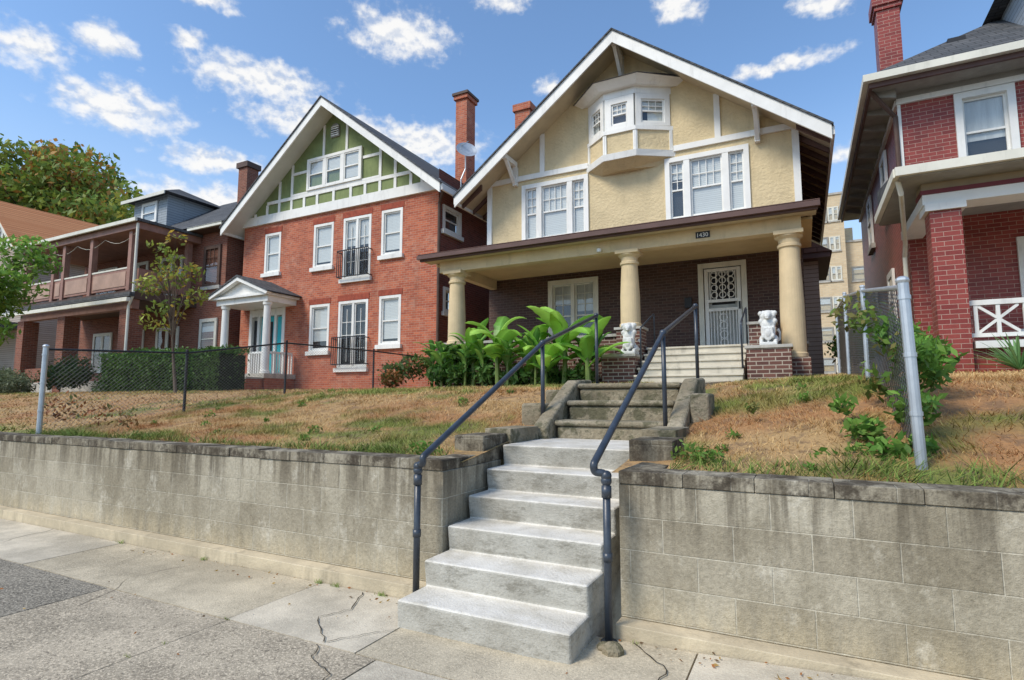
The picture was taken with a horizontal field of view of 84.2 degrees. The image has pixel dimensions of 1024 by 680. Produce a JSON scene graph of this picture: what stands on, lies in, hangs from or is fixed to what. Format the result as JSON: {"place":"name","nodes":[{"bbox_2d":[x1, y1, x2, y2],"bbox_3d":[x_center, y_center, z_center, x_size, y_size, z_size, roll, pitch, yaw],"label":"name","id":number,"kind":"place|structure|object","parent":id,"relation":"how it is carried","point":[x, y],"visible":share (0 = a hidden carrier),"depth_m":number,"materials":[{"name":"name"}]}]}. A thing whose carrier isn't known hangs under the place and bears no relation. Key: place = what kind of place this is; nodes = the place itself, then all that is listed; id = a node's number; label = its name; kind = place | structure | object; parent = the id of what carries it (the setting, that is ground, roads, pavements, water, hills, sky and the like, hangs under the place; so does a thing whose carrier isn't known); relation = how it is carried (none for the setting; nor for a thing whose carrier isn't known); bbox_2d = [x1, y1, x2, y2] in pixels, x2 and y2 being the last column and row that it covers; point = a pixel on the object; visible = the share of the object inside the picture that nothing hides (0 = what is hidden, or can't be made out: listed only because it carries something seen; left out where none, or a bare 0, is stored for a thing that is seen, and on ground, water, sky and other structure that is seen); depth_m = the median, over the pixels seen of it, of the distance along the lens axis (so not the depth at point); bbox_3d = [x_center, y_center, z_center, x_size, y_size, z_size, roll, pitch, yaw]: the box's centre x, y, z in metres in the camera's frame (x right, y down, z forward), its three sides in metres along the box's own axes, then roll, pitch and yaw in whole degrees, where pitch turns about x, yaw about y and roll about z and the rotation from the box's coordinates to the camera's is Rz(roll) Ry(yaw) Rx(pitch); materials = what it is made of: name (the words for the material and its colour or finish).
{"place":"outdoors","nodes":[
{"label":"outdoors","id":0,"kind":"place"},
{"bbox_2d":[0,201,99,245],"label":"roof","id":1,"kind":"structure","parent":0,"point":[17,220],"depth_m":31.33,"materials":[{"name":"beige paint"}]},
{"bbox_2d":[220,301,272,372],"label":"portico columns","id":2,"kind":"structure","parent":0,"point":[266,324],"depth_m":19.55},
{"bbox_2d":[211,292,299,310],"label":"portico entablature","id":3,"kind":"structure","parent":2,"relation":"on","point":[248,302],"depth_m":20.19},
{"bbox_2d":[0,518,872,679],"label":"sidewalk","id":4,"kind":"structure","parent":0,"point":[53,582],"depth_m":3.51,"materials":[{"name":"concrete"}]},
{"bbox_2d":[412,313,598,592],"bbox_3d":[0.238,0.752,5.840,0.134,2.604,3.970,-3,-7,28],"label":"pipe handrail","id":5,"kind":"object","parent":4,"relation":"on","point":[425,454],"visible":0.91,"depth_m":4.52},
{"bbox_2d":[398,438,628,663],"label":"concrete steps","id":6,"kind":"structure","parent":4,"relation":"on","point":[517,567],"depth_m":3.80,"materials":[{"name":"concrete"}]},
{"bbox_2d":[590,303,699,641],"bbox_3d":[1.432,0.672,5.255,0.144,2.644,4.031,-3,-7,26],"label":"pipe handrail","id":7,"kind":"object","parent":4,"relation":"on","point":[606,482],"visible":0.92,"depth_m":3.58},
{"bbox_2d":[0,0,993,309],"label":"sky","id":8,"kind":"structure","parent":0,"point":[184,92],"materials":[{"name":"blue"}]},
{"bbox_2d":[0,369,1023,487],"bbox_3d":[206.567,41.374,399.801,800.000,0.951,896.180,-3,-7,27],"label":"lawn","id":9,"kind":"structure","parent":0,"point":[984,404],"depth_m":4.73,"materials":[{"name":"plant"}]},
{"bbox_2d":[0,234,63,345],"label":"green tree","id":10,"kind":"object","parent":9,"relation":"on","point":[14,284],"visible":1,"depth_m":19.40,"materials":[{"name":"green plant"}]},
{"bbox_2d":[0,250,84,373],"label":"walls","id":11,"kind":"structure","parent":9,"relation":"on","point":[47,331],"depth_m":30.15,"materials":[{"name":"brick"}]},
{"bbox_2d":[20,381,100,392],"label":"porch floor","id":12,"kind":"structure","parent":9,"relation":"on","point":[70,389],"depth_m":22.07,"materials":[{"name":"stone"}]},
{"bbox_2d":[14,308,143,392],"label":"porch piers","id":13,"kind":"structure","parent":12,"relation":"on","point":[67,333],"depth_m":22.93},
{"bbox_2d":[20,299,139,321],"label":"porch beam","id":14,"kind":"structure","parent":13,"relation":"on","point":[97,309],"depth_m":22.36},
{"bbox_2d":[18,289,195,320],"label":"balcony floor","id":15,"kind":"structure","parent":13,"relation":"on","point":[143,302],"depth_m":22.49,"materials":[{"name":"brown wood"}]},
{"bbox_2d":[23,230,192,305],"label":"balcony posts","id":16,"kind":"object","parent":15,"relation":"on","point":[93,258],"visible":0.59,"depth_m":22.81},
{"bbox_2d":[27,271,125,299],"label":"balcony parapet","id":17,"kind":"structure","parent":16,"relation":"attached to","point":[113,280],"depth_m":22.44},
{"bbox_2d":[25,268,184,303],"bbox_3d":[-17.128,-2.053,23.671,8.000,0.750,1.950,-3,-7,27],"label":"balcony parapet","id":18,"kind":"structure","parent":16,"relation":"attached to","point":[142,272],"depth_m":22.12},
{"bbox_2d":[21,221,201,266],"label":"balcony roof fascia","id":19,"kind":"structure","parent":16,"relation":"on","point":[112,251],"depth_m":23.02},
{"bbox_2d":[32,354,97,391],"bbox_3d":[-15.930,1.180,20.307,2.739,1.348,1.542,-3,-7,27],"label":"round shrub","id":20,"kind":"object","parent":9,"relation":"on","point":[68,375],"visible":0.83,"depth_m":19.89,"materials":[{"name":"green plant"}]},
{"bbox_2d":[0,133,135,224],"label":"autumn tree","id":21,"kind":"object","parent":9,"relation":"on","point":[44,178],"visible":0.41,"depth_m":43.36,"materials":[{"name":"green plant"}]},
{"bbox_2d":[78,231,243,380],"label":"walls","id":22,"kind":"structure","parent":9,"relation":"on","point":[232,254],"depth_m":23.03,"materials":[{"name":"brown brick"}]},
{"bbox_2d":[127,189,236,228],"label":"roof","id":23,"kind":"structure","parent":22,"relation":"on","point":[220,213],"depth_m":26.22,"materials":[{"name":"grey"}]},
{"bbox_2d":[134,194,214,229],"bbox_3d":[-16.337,-5.524,27.775,2.600,2.000,2.800,-3,-7,27],"label":"dormer","id":24,"kind":"object","parent":23,"relation":"attached to","point":[172,210],"visible":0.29,"depth_m":26.48,"materials":[{"name":"grey"}]},
{"bbox_2d":[90,343,250,391],"bbox_3d":[-11.225,0.987,18.417,6.510,1.647,1.425,-3,-7,27],"label":"hedge","id":25,"kind":"object","parent":9,"relation":"on","point":[197,385],"visible":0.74,"depth_m":17.58,"materials":[{"name":"green plant"}]},
{"bbox_2d":[131,230,209,392],"bbox_3d":[-9.086,-0.706,14.952,2.159,4.295,1.659,0,-6,2],"label":"maple sapling","id":26,"kind":"object","parent":9,"relation":"on","point":[171,312],"visible":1,"depth_m":14.80,"materials":[{"name":"green plant"}]},
{"bbox_2d":[36,340,430,433],"bbox_3d":[-4.312,0.887,11.708,0.083,1.757,9.115,-3,-7,27],"label":"chain link fence","id":27,"kind":"object","parent":9,"relation":"on","point":[43,383],"visible":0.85,"depth_m":9.44,"materials":[{"name":"metal"}]},
{"bbox_2d":[239,190,438,388],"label":"walls","id":28,"kind":"structure","parent":9,"relation":"on","point":[412,276],"depth_m":19.22,"materials":[{"name":"red brick"}]},
{"bbox_2d":[247,307,285,373],"bbox_3d":[-9.136,0.075,21.159,1.900,2.500,0.160,-3,-7,27],"label":"entry frame","id":29,"kind":"object","parent":28,"relation":"attached to","point":[276,313],"visible":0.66,"depth_m":21.30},
{"bbox_2d":[265,201,403,304],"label":"lintels","id":30,"kind":"object","parent":28,"relation":"attached to","point":[395,291],"visible":1,"depth_m":19.48,"materials":[{"name":"brick"}]},
{"bbox_2d":[330,246,371,364],"bbox_3d":[-5.447,-1.138,19.197,1.538,3.950,0.220,-3,-7,27],"label":"balconette","id":31,"kind":"object","parent":28,"relation":"attached to","point":[338,277],"visible":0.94,"depth_m":19.10,"materials":[{"name":"black metal"}]},
{"bbox_2d":[260,228,463,371],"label":"window sills","id":32,"kind":"structure","parent":28,"relation":"attached to","point":[385,257],"depth_m":19.02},
{"bbox_2d":[264,145,461,367],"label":"window trim","id":33,"kind":"structure","parent":28,"relation":"attached to","point":[445,207],"depth_m":19.52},
{"bbox_2d":[267,149,457,366],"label":"windows","id":34,"kind":"structure","parent":33,"relation":"attached to","point":[359,260],"depth_m":19.57,"materials":[{"name":"white paint"}]},
{"bbox_2d":[268,151,399,341],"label":"window blinds","id":35,"kind":"object","parent":34,"relation":"in","point":[390,329],"depth_m":19.97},
{"bbox_2d":[313,212,455,364],"bbox_3d":[-5.631,-2.790,20.251,7.750,7.546,1.225,-3,-7,27],"label":"window interior","id":36,"kind":"object","parent":34,"relation":"in","point":[451,218],"depth_m":19.38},
{"bbox_2d":[377,350,434,388],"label":"fence line shrub","id":37,"kind":"object","parent":9,"relation":"on","point":[392,375],"visible":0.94,"depth_m":14.45,"materials":[{"name":"green plant"}]},
{"bbox_2d":[341,168,488,360],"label":"side walls","id":38,"kind":"structure","parent":9,"relation":"on","point":[474,231],"depth_m":19.42,"materials":[{"name":"brick"}]},
{"bbox_2d":[219,95,456,228],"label":"roof","id":39,"kind":"structure","parent":38,"relation":"on","point":[426,167],"depth_m":20.10,"materials":[{"name":"grey"}]},
{"bbox_2d":[225,106,371,248],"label":"roof soffit","id":40,"kind":"structure","parent":39,"relation":"attached to","point":[290,158],"depth_m":21.13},
{"bbox_2d":[220,97,455,239],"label":"roof fascia","id":41,"kind":"structure","parent":38,"relation":"on","point":[393,153],"depth_m":19.54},
{"bbox_2d":[253,114,419,217],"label":"gable","id":42,"kind":"structure","parent":41,"relation":"attached to","point":[370,167],"depth_m":20.31,"materials":[{"name":"green paint"}]},
{"bbox_2d":[254,124,423,216],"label":"timber trim","id":43,"kind":"structure","parent":42,"relation":"attached to","point":[379,178],"depth_m":20.09,"materials":[{"name":"white paint"}]},
{"bbox_2d":[243,178,440,228],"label":"belt trim","id":44,"kind":"structure","parent":41,"relation":"attached to","point":[379,196],"depth_m":19.83,"materials":[{"name":"white paint"}]},
{"bbox_2d":[454,93,477,183],"bbox_3d":[-1.751,-6.662,21.148,0.600,4.900,0.740,-3,-7,27],"label":"chimney","id":45,"kind":"object","parent":41,"relation":"on","point":[466,103],"visible":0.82,"depth_m":21.02,"materials":[{"name":"red brick"}]},
{"bbox_2d":[465,316,526,383],"bbox_3d":[-0.362,0.215,12.473,1.347,1.672,1.795,1,-6,-10],"label":"banana plant","id":46,"kind":"object","parent":9,"relation":"on","point":[502,331],"visible":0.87,"depth_m":12.37,"materials":[{"name":"green plant"}]},
{"bbox_2d":[423,340,594,386],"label":"flower bed shrubs","id":47,"kind":"object","parent":9,"relation":"on","point":[434,372],"visible":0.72,"depth_m":12.62,"materials":[{"name":"green plant"}]},
{"bbox_2d":[130,373,891,472],"bbox_3d":[-0.628,0.898,7.264,9.320,0.809,4.721,-3,-7,27],"label":"ground cover","id":48,"kind":"object","parent":9,"relation":"on","point":[711,453],"visible":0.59,"depth_m":4.71,"materials":[{"name":"green plant"}]},
{"bbox_2d":[526,306,603,383],"bbox_3d":[0.996,0.073,11.499,1.621,1.717,1.819,-3,-7,27],"label":"banana plant","id":49,"kind":"object","parent":9,"relation":"on","point":[554,321],"visible":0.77,"depth_m":11.47,"materials":[{"name":"green plant"}]},
{"bbox_2d":[553,316,629,379],"bbox_3d":[1.631,0.262,11.422,1.525,1.322,1.589,4,-7,-31],"label":"banana plant","id":50,"kind":"object","parent":9,"relation":"on","point":[585,353],"visible":0.84,"depth_m":11.20,"materials":[{"name":"green plant"}]},
{"bbox_2d":[522,378,714,440],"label":"stone steps","id":51,"kind":"structure","parent":9,"relation":"on","point":[581,409],"depth_m":5.84,"materials":[{"name":"concrete"}]},
{"bbox_2d":[418,198,819,255],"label":"porch roof","id":52,"kind":"structure","parent":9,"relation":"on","point":[630,225],"depth_m":11.91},
{"bbox_2d":[416,200,819,260],"bbox_3d":[1.607,-2.293,12.397,9.040,0.090,0.085,-3,-7,27],"label":"porch gutter","id":53,"kind":"object","parent":52,"relation":"attached to","point":[800,205],"visible":1,"depth_m":11.87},
{"bbox_2d":[420,206,817,262],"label":"porch fascia","id":54,"kind":"structure","parent":52,"relation":"attached to","point":[650,230],"depth_m":11.96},
{"bbox_2d":[424,210,815,264],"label":"porch soffit","id":55,"kind":"structure","parent":52,"relation":"attached to","point":[808,213],"depth_m":12.11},
{"bbox_2d":[602,353,639,382],"bbox_3d":[2.267,0.707,11.707,0.740,0.800,0.575,-3,-7,27],"label":"brick pedestal","id":56,"kind":"object","parent":9,"relation":"on","point":[618,368],"visible":0.62,"depth_m":11.48,"materials":[{"name":"brick"}]},
{"bbox_2d":[439,324,811,386],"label":"porch piers","id":57,"kind":"structure","parent":9,"relation":"on","point":[802,366],"depth_m":10.95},
{"bbox_2d":[443,227,808,356],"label":"porch columns","id":58,"kind":"structure","parent":57,"relation":"on","point":[792,319],"depth_m":10.93,"materials":[{"name":"paint"}]},
{"bbox_2d":[440,215,800,289],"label":"porch beam","id":59,"kind":"structure","parent":58,"relation":"on","point":[738,231],"depth_m":12.46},
{"bbox_2d":[489,248,806,347],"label":"walls","id":60,"kind":"structure","parent":9,"relation":"on","point":[665,289],"depth_m":14.54,"materials":[{"name":"brown brick"}]},
{"bbox_2d":[556,112,683,335],"bbox_3d":[2.993,-3.196,15.027,5.940,6.192,0.520,-3,-7,27],"label":"window interior","id":61,"kind":"object","parent":60,"relation":"attached to","point":[677,204],"depth_m":15.01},
{"bbox_2d":[697,259,748,345],"bbox_3d":[5.149,-0.805,13.807,1.120,2.220,0.110,-3,-7,27],"label":"door frame","id":62,"kind":"object","parent":60,"relation":"attached to","point":[741,263],"visible":0.76,"depth_m":13.90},
{"bbox_2d":[704,266,742,344],"bbox_3d":[5.156,-0.744,13.814,0.840,2.060,0.040,-3,-7,27],"label":"security door","id":63,"kind":"structure","parent":62,"relation":"attached to","point":[706,289],"depth_m":13.82,"materials":[{"name":"white paint"}]},
{"bbox_2d":[704,266,743,344],"bbox_3d":[5.206,-0.734,13.911,0.880,2.100,0.001,-3,-7,27],"label":"door leaf","id":64,"kind":"object","parent":60,"relation":"attached to","point":[711,306],"visible":0.4,"depth_m":13.88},
{"bbox_2d":[634,344,747,382],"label":"porch steps","id":65,"kind":"structure","parent":9,"relation":"on","point":[720,363],"depth_m":11.01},
{"bbox_2d":[744,344,792,380],"bbox_3d":[4.757,0.541,10.437,0.800,0.870,0.575,-3,-7,27],"label":"brick pedestal","id":66,"kind":"object","parent":9,"relation":"on","point":[769,361],"visible":0.74,"depth_m":10.22,"materials":[{"name":"brick"}]},
{"bbox_2d":[803,261,823,375],"bbox_3d":[8.220,-0.189,15.440,0.340,3.450,2.400,-3,-7,27],"label":"side bay","id":67,"kind":"object","parent":9,"relation":"on","point":[813,310],"visible":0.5,"depth_m":14.41,"materials":[{"name":"brick"}]},
{"bbox_2d":[819,194,864,374],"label":"building","id":68,"kind":"structure","parent":9,"relation":"on","point":[849,256],"depth_m":52.95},
{"bbox_2d":[835,276,927,469],"bbox_3d":[3.998,0.114,6.552,0.100,2.019,7.183,-3,-7,27],"label":"chain link fence","id":69,"kind":"object","parent":9,"relation":"on","point":[846,350],"visible":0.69,"depth_m":3.94,"materials":[{"name":"metal"}]},
{"bbox_2d":[827,290,903,402],"bbox_3d":[3.034,-0.029,4.818,0.547,1.126,2.351,-3,-7,27],"label":"vine","id":70,"kind":"object","parent":69,"relation":"attached to","point":[860,316],"visible":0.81,"depth_m":4.69,"materials":[{"name":"green plant"}]},
{"bbox_2d":[809,312,969,463],"bbox_3d":[3.415,0.325,4.889,0.890,1.367,3.730,-5,-8,40],"label":"weed shrub","id":71,"kind":"object","parent":9,"relation":"on","point":[931,351],"visible":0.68,"depth_m":3.87,"materials":[{"name":"green plant"}]},
{"bbox_2d":[900,81,1023,341],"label":"walls","id":72,"kind":"structure","parent":9,"relation":"on","point":[929,135],"depth_m":10.70,"materials":[{"name":"red brick"}]},
{"bbox_2d":[861,111,913,371],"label":"side walls","id":73,"kind":"structure","parent":72,"relation":"attached to","point":[883,260],"depth_m":14.50,"materials":[{"name":"red brick"}]},
{"bbox_2d":[859,74,1023,221],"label":"frieze","id":74,"kind":"object","parent":72,"relation":"attached to","point":[955,90],"visible":1,"depth_m":11.23,"materials":[{"name":"white paint"}]},
{"bbox_2d":[866,82,1023,320],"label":"window trim","id":75,"kind":"structure","parent":72,"relation":"attached to","point":[1008,89],"depth_m":10.81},
{"bbox_2d":[874,147,1023,223],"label":"porch fascia","id":76,"kind":"structure","parent":72,"relation":"attached to","point":[965,161],"depth_m":8.67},
{"bbox_2d":[921,347,1023,372],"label":"porch base","id":77,"kind":"object","parent":9,"relation":"on","point":[979,365],"depth_m":8.72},
{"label":"side walls","id":78,"kind":"object","parent":9,"relation":"on","visible":0},
{"bbox_2d":[492,130,794,243],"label":"walls","id":79,"kind":"structure","parent":78,"relation":"attached to","point":[628,198],"depth_m":15.01,"materials":[{"name":"yellow paint"}]},
{"bbox_2d":[590,102,669,162],"bbox_3d":[3.050,-5.804,15.143,2.240,1.840,0.480,-3,-7,27],"label":"bay","id":80,"kind":"object","parent":79,"relation":"attached to","point":[647,139],"depth_m":14.85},
{"bbox_2d":[589,156,671,176],"bbox_3d":[3.043,-4.641,15.009,2.312,0.179,0.510,-3,-7,27],"label":"bay base","id":81,"kind":"object","parent":79,"relation":"attached to","point":[623,165],"visible":1,"depth_m":14.96,"materials":[{"name":"yellow paint"}]},
{"bbox_2d":[526,99,745,238],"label":"windows","id":82,"kind":"structure","parent":79,"relation":"attached to","point":[671,164],"depth_m":14.84,"materials":[{"name":"white paint"}]},
{"bbox_2d":[528,101,743,238],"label":"window blinds","id":83,"kind":"object","parent":82,"relation":"in","point":[707,199],"depth_m":14.69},
{"bbox_2d":[522,93,750,239],"bbox_3d":[2.954,-4.702,15.106,6.180,3.460,0.590,-3,-7,27],"label":"window trim","id":84,"kind":"structure","parent":79,"relation":"attached to","point":[604,107],"depth_m":14.84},
{"bbox_2d":[487,56,801,244],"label":"trim","id":85,"kind":"structure","parent":79,"relation":"attached to","point":[594,96],"depth_m":14.79,"materials":[{"name":"white paint"}]},
{"bbox_2d":[454,30,834,245],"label":"roof fascia","id":86,"kind":"structure","parent":78,"relation":"on","point":[798,117],"depth_m":14.38,"materials":[{"name":"wood"}]},
{"bbox_2d":[498,54,779,180],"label":"gable","id":87,"kind":"structure","parent":86,"relation":"attached to","point":[566,133],"depth_m":15.14,"materials":[{"name":"yellow paint"}]},
{"bbox_2d":[462,124,829,242],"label":"rafter tails","id":88,"kind":"object","parent":78,"relation":"attached to","point":[803,159],"visible":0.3,"depth_m":15.40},
{"bbox_2d":[436,216,811,280],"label":"porch ceiling","id":89,"kind":"structure","parent":0,"point":[741,247],"depth_m":14.01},
{"bbox_2d":[452,28,833,197],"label":"roof","id":90,"kind":"structure","parent":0,"point":[659,49],"depth_m":14.46,"materials":[{"name":"white"}]},
{"bbox_2d":[460,45,830,244],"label":"roof soffit","id":91,"kind":"structure","parent":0,"point":[590,75],"depth_m":15.79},
{"bbox_2d":[841,50,1023,222],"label":"fascia","id":92,"kind":"structure","parent":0,"point":[958,67],"depth_m":10.88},
{"bbox_2d":[843,57,1023,220],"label":"soffit","id":93,"kind":"structure","parent":92,"relation":"attached to","point":[972,73],"depth_m":11.29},
{"bbox_2d":[846,89,895,213],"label":"modillions","id":94,"kind":"object","parent":93,"relation":"attached to","point":[888,94],"visible":0.98,"depth_m":14.14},
{"bbox_2d":[837,40,1023,219],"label":"gutter","id":95,"kind":"object","parent":93,"relation":"on","point":[980,54],"visible":1,"depth_m":10.82,"materials":[{"name":"beige paint"}]},
{"bbox_2d":[878,0,1023,71],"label":"roof","id":96,"kind":"structure","parent":92,"relation":"on","point":[994,29],"depth_m":11.34,"materials":[{"name":"grey"}]},
{"bbox_2d":[868,0,902,71],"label":"chimney","id":97,"kind":"object","parent":96,"relation":"on","point":[884,18],"visible":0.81,"depth_m":12.74,"materials":[{"name":"red brick"}]},
{"bbox_2d":[925,208,974,372],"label":"porch pier","id":98,"kind":"structure","parent":0,"point":[950,307],"depth_m":8.92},
{"bbox_2d":[901,182,1023,239],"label":"porch beam","id":99,"kind":"structure","parent":98,"relation":"on","point":[984,196],"depth_m":8.99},
{"bbox_2d":[969,297,1023,337],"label":"porch railing","id":100,"kind":"object","parent":98,"relation":"attached to","point":[978,304],"visible":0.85,"depth_m":8.73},
{"bbox_2d":[879,159,1023,225],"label":"porch soffit","id":101,"kind":"structure","parent":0,"point":[911,184],"depth_m":9.23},
{"bbox_2d":[964,96,1005,141],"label":"window blinds","id":102,"kind":"object","parent":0,"point":[988,113],"depth_m":10.89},
{"bbox_3d":[1.027,1.365,4.020,0.198,0.810,0.698,-3,-7,27],"label":"return wall","id":103,"kind":"object","parent":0,"visible":0},
{"bbox_2d":[629,436,683,460],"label":"cheek block","id":104,"kind":"structure","parent":103,"relation":"on","point":[645,448],"depth_m":4.15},
{"label":"ground","id":105,"kind":"structure","parent":0,"visible":0},
{"bbox_2d":[0,505,425,598],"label":"footing","id":106,"kind":"object","parent":105,"relation":"on","point":[372,582],"depth_m":5.03,"materials":[{"name":"concrete"}]},
{"bbox_2d":[0,440,457,580],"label":"blocks","id":107,"kind":"structure","parent":106,"relation":"on","point":[361,517],"depth_m":5.14,"materials":[{"name":"concrete"}]},
{"bbox_2d":[0,432,459,470],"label":"cap","id":108,"kind":"object","parent":107,"relation":"on","point":[434,463],"visible":0.98,"depth_m":5.19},
{"bbox_2d":[458,460,500,521],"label":"return wall","id":109,"kind":"structure","parent":106,"relation":"on","point":[472,479],"depth_m":4.54,"materials":[{"name":"concrete"}]},
{"bbox_2d":[455,432,505,462],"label":"cheek block","id":110,"kind":"structure","parent":109,"relation":"on","point":[480,441],"depth_m":4.88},
{"bbox_2d":[615,616,975,679],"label":"footing","id":111,"kind":"object","parent":105,"relation":"on","point":[627,629],"visible":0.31,"depth_m":3.08,"materials":[{"name":"concrete"}]},
{"bbox_2d":[619,484,1023,679],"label":"blocks","id":112,"kind":"structure","parent":111,"relation":"on","point":[934,588],"depth_m":3.03,"materials":[{"name":"concrete"}]},
{"bbox_2d":[619,467,1023,511],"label":"cap","id":113,"kind":"object","parent":112,"relation":"on","point":[993,498],"visible":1,"depth_m":3.09,"materials":[{"name":"concrete"}]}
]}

